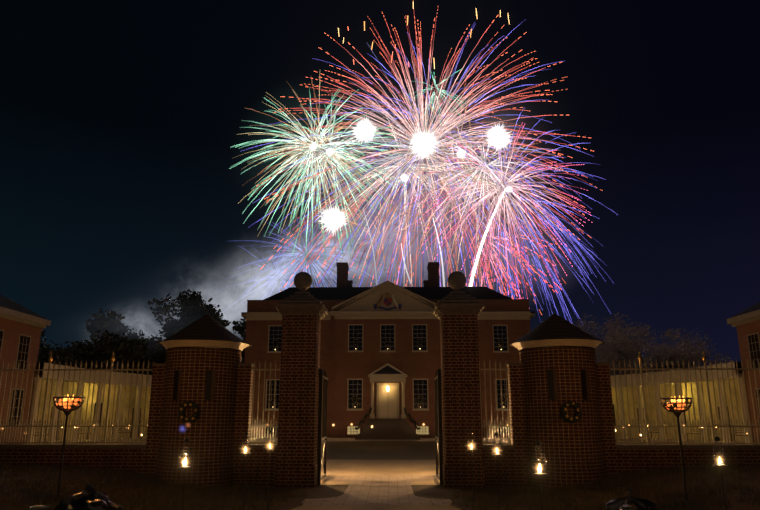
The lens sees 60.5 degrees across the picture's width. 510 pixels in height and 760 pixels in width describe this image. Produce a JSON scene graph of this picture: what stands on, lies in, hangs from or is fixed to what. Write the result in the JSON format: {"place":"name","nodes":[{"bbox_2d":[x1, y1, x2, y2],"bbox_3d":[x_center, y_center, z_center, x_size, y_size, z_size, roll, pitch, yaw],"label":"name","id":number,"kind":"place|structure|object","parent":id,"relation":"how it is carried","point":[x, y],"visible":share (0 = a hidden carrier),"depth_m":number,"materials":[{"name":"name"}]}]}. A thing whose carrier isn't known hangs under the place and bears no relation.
{"place":"outdoors","nodes":[
{"label":"outdoors","id":0,"kind":"place"},
{"bbox_2d":[29,505,50,509],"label":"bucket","id":1,"kind":"object","parent":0,"point":[43,507],"visible":1,"depth_m":10.11,"materials":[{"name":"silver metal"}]},
{"bbox_2d":[1,422,747,474],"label":"candle lights","id":2,"kind":"object","parent":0,"point":[494,450],"visible":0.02,"depth_m":9.92},
{"bbox_2d":[272,487,486,509],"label":"pavement","id":3,"kind":"structure","parent":0,"point":[314,491],"depth_m":15.13,"materials":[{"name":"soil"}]},
{"bbox_2d":[178,437,191,509],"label":"stake lantern","id":4,"kind":"object","parent":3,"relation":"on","point":[183,467],"visible":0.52,"depth_m":7.22,"materials":[{"name":"grey metal"}]},
{"bbox_2d":[240,432,250,509],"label":"stake lantern","id":5,"kind":"object","parent":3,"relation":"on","point":[246,433],"visible":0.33,"depth_m":10.00,"materials":[{"name":"grey metal"}]},
{"bbox_2d":[265,430,273,509],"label":"stake lantern","id":6,"kind":"object","parent":3,"relation":"on","point":[270,431],"visible":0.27,"depth_m":11.29,"materials":[{"name":"grey metal"}]},
{"bbox_2d":[273,503,476,509],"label":"path edging","id":7,"kind":"object","parent":3,"relation":"on","point":[295,505],"visible":0.9,"depth_m":12.80,"materials":[{"name":"brick"}]},
{"bbox_2d":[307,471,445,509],"bbox_3d":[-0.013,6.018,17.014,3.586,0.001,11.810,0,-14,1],"label":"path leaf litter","id":8,"kind":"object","parent":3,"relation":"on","point":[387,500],"visible":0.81,"depth_m":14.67,"materials":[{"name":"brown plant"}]},
{"bbox_2d":[467,430,475,509],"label":"stake lantern","id":9,"kind":"object","parent":3,"relation":"on","point":[471,431],"visible":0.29,"depth_m":11.24,"materials":[{"name":"grey metal"}]},
{"bbox_2d":[0,461,759,509],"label":"lawn","id":10,"kind":"structure","parent":0,"point":[606,489],"depth_m":14.06,"materials":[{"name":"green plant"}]},
{"bbox_2d":[53,394,84,497],"bbox_3d":[-6.012,3.643,12.387,0.572,1.974,0.572,0,-14,1],"label":"fire basket torch","id":11,"kind":"object","parent":10,"relation":"on","point":[67,405],"visible":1,"depth_m":12.43,"materials":[{"name":"grey metal"}]},
{"bbox_2d":[53,484,123,509],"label":"rubbish bag","id":12,"kind":"object","parent":10,"relation":"on","point":[90,498],"visible":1,"depth_m":10.15,"materials":[{"name":"black plastic"}]},
{"bbox_2d":[245,361,280,485],"bbox_3d":[-3.083,4.491,17.557,0.860,3.269,0.420,0,-14,1],"label":"railing","id":13,"kind":"object","parent":10,"relation":"on","point":[257,467],"visible":0.9,"depth_m":17.19,"materials":[{"name":"metal"}]},
{"bbox_2d":[274,272,327,487],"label":"gate pier","id":14,"kind":"structure","parent":10,"relation":"on","point":[303,312],"depth_m":17.33,"materials":[{"name":"brick"}]},
{"bbox_2d":[317,369,327,484],"bbox_3d":[-1.624,4.847,18.592,0.100,3.079,1.790,0,-14,1],"label":"gate leaf","id":15,"kind":"object","parent":14,"relation":"attached to","point":[322,405],"visible":1,"depth_m":18.14,"materials":[{"name":"grey metal"}]},
{"bbox_2d":[433,271,484,487],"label":"gate pier","id":16,"kind":"structure","parent":10,"relation":"on","point":[456,311],"depth_m":17.25,"materials":[{"name":"brick"}]},
{"bbox_2d":[434,369,442,484],"bbox_3d":[1.655,4.833,18.538,0.100,3.079,1.790,0,-14,1],"label":"gate leaf","id":17,"kind":"object","parent":16,"relation":"attached to","point":[438,414],"visible":1,"depth_m":17.93,"materials":[{"name":"grey metal"}]},
{"bbox_2d":[479,360,514,486],"bbox_3d":[3.076,4.457,17.458,0.860,3.288,0.420,0,-14,1],"label":"railing","id":18,"kind":"object","parent":10,"relation":"on","point":[506,468],"visible":0.88,"depth_m":17.09,"materials":[{"name":"metal"}]},
{"bbox_2d":[492,432,502,509],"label":"stake lantern","id":19,"kind":"object","parent":10,"relation":"on","point":[496,434],"visible":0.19,"depth_m":9.67,"materials":[{"name":"grey metal"}]},
{"bbox_2d":[532,440,547,509],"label":"stake lantern","id":20,"kind":"object","parent":10,"relation":"on","point":[538,443],"visible":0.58,"depth_m":6.36,"materials":[{"name":"grey metal"}]},
{"bbox_2d":[604,489,656,509],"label":"rubbish bag","id":21,"kind":"object","parent":10,"relation":"on","point":[629,502],"visible":1,"depth_m":10.18,"materials":[{"name":"black plastic"}]},
{"bbox_2d":[660,396,691,500],"bbox_3d":[5.626,3.624,12.178,0.572,1.962,0.572,0,-14,1],"label":"fire basket torch","id":22,"kind":"object","parent":10,"relation":"on","point":[678,403],"visible":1,"depth_m":12.21,"materials":[{"name":"grey metal"}]},
{"bbox_2d":[712,436,727,509],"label":"stake lantern","id":23,"kind":"object","parent":10,"relation":"on","point":[717,438],"visible":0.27,"depth_m":7.52,"materials":[{"name":"grey metal"}]},
{"bbox_2d":[317,485,442,485],"bbox_3d":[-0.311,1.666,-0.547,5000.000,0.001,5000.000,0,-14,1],"label":"curb","id":24,"kind":"structure","parent":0,"point":[348,485],"depth_m":17.29,"materials":[{"name":"stone"}]},
{"bbox_2d":[37,328,84,367],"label":"tree","id":25,"kind":"object","parent":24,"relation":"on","point":[43,357],"depth_m":54.85,"materials":[{"name":"green plant"}]},
{"bbox_2d":[0,351,153,472],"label":"railing","id":26,"kind":"object","parent":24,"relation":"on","point":[123,456],"visible":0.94,"depth_m":17.55,"materials":[{"name":"metal"}]},
{"bbox_2d":[42,308,163,374],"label":"oak tree","id":27,"kind":"object","parent":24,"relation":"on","point":[108,331],"visible":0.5,"depth_m":59.77,"materials":[{"name":"green plant"}]},
{"bbox_2d":[121,288,208,374],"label":"oak tree","id":28,"kind":"object","parent":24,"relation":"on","point":[194,297],"depth_m":66.45,"materials":[{"name":"green plant"}]},
{"bbox_2d":[148,293,245,362],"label":"oak tree","id":29,"kind":"object","parent":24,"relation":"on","point":[198,313],"depth_m":65.79,"materials":[{"name":"green plant"}]},
{"bbox_2d":[144,363,253,485],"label":"brick pillars","id":30,"kind":"structure","parent":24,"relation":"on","point":[243,405],"depth_m":17.43,"materials":[{"name":"brick"}]},
{"bbox_2d":[155,314,251,485],"bbox_3d":[-4.853,3.872,17.742,2.540,4.560,2.540,0,-14,1],"label":"turret","id":31,"kind":"object","parent":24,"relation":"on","point":[203,356],"visible":0.94,"depth_m":16.91,"materials":[{"name":"brick"}]},
{"bbox_2d":[241,262,534,439],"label":"palace","id":32,"kind":"structure","parent":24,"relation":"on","point":[380,351],"depth_m":59.96,"materials":[{"name":"brick"}]},
{"bbox_2d":[509,313,606,486],"bbox_3d":[4.846,3.832,17.583,2.540,4.560,2.540,0,-14,1],"label":"turret","id":33,"kind":"object","parent":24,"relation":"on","point":[562,407],"visible":1,"depth_m":16.75,"materials":[{"name":"brick"}]},
{"bbox_2d":[507,363,617,485],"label":"brick pillars","id":34,"kind":"structure","parent":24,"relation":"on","point":[518,433],"depth_m":17.26,"materials":[{"name":"brick"}]},
{"bbox_2d":[570,312,691,375],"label":"bare tree","id":35,"kind":"object","parent":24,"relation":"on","point":[609,340],"visible":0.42,"depth_m":64.82,"materials":[{"name":"brown plant"}]},
{"bbox_2d":[597,326,737,371],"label":"bare tree","id":36,"kind":"object","parent":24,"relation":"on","point":[692,355],"visible":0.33,"depth_m":65.11,"materials":[{"name":"brown plant"}]},
{"bbox_2d":[607,350,759,472],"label":"railing","id":37,"kind":"object","parent":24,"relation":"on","point":[631,458],"visible":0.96,"depth_m":17.27,"materials":[{"name":"metal"}]},
{"bbox_2d":[0,0,759,371],"label":"sky","id":38,"kind":"structure","parent":0,"point":[120,120],"materials":[{"name":"black"}]},
{"bbox_2d":[94,438,693,484],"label":"forecourt gravel","id":39,"kind":"structure","parent":0,"point":[378,467],"depth_m":23.89,"materials":[{"name":"beige gravel"}]},
{"bbox_2d":[0,294,50,443],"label":"wing","id":40,"kind":"structure","parent":39,"relation":"on","point":[21,326],"depth_m":37.72,"materials":[{"name":"brown brick"}]},
{"bbox_2d":[26,363,151,443],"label":"wall","id":41,"kind":"structure","parent":39,"relation":"on","point":[96,389],"depth_m":48.07,"materials":[{"name":"paint"}]},
{"bbox_2d":[302,475,451,504],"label":"apron paving","id":42,"kind":"structure","parent":39,"relation":"on","point":[383,492],"depth_m":15.50,"materials":[{"name":"grey stone"}]},
{"bbox_2d":[355,407,419,435],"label":"stair railings","id":43,"kind":"object","parent":39,"relation":"on","point":[368,414],"visible":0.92,"depth_m":55.23,"materials":[{"name":"grey metal"}]},
{"bbox_2d":[610,362,751,444],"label":"wall","id":44,"kind":"structure","parent":39,"relation":"on","point":[651,394],"depth_m":47.53,"materials":[{"name":"paint"}]},
{"bbox_2d":[727,302,759,444],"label":"wing","id":45,"kind":"structure","parent":39,"relation":"on","point":[746,323],"depth_m":37.99,"materials":[{"name":"brown brick"}]},
{"bbox_2d":[321,441,510,459],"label":"forecourt lawn","id":46,"kind":"structure","parent":0,"point":[381,450],"depth_m":35.41,"materials":[{"name":"green plant"}]},
{"bbox_2d":[229,9,617,324],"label":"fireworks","id":47,"kind":"object","parent":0,"point":[323,153],"visible":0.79,"depth_m":289.69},
{"bbox_2d":[317,1,592,298],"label":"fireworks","id":48,"kind":"object","parent":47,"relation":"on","point":[475,188],"visible":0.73,"depth_m":279.12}
]}

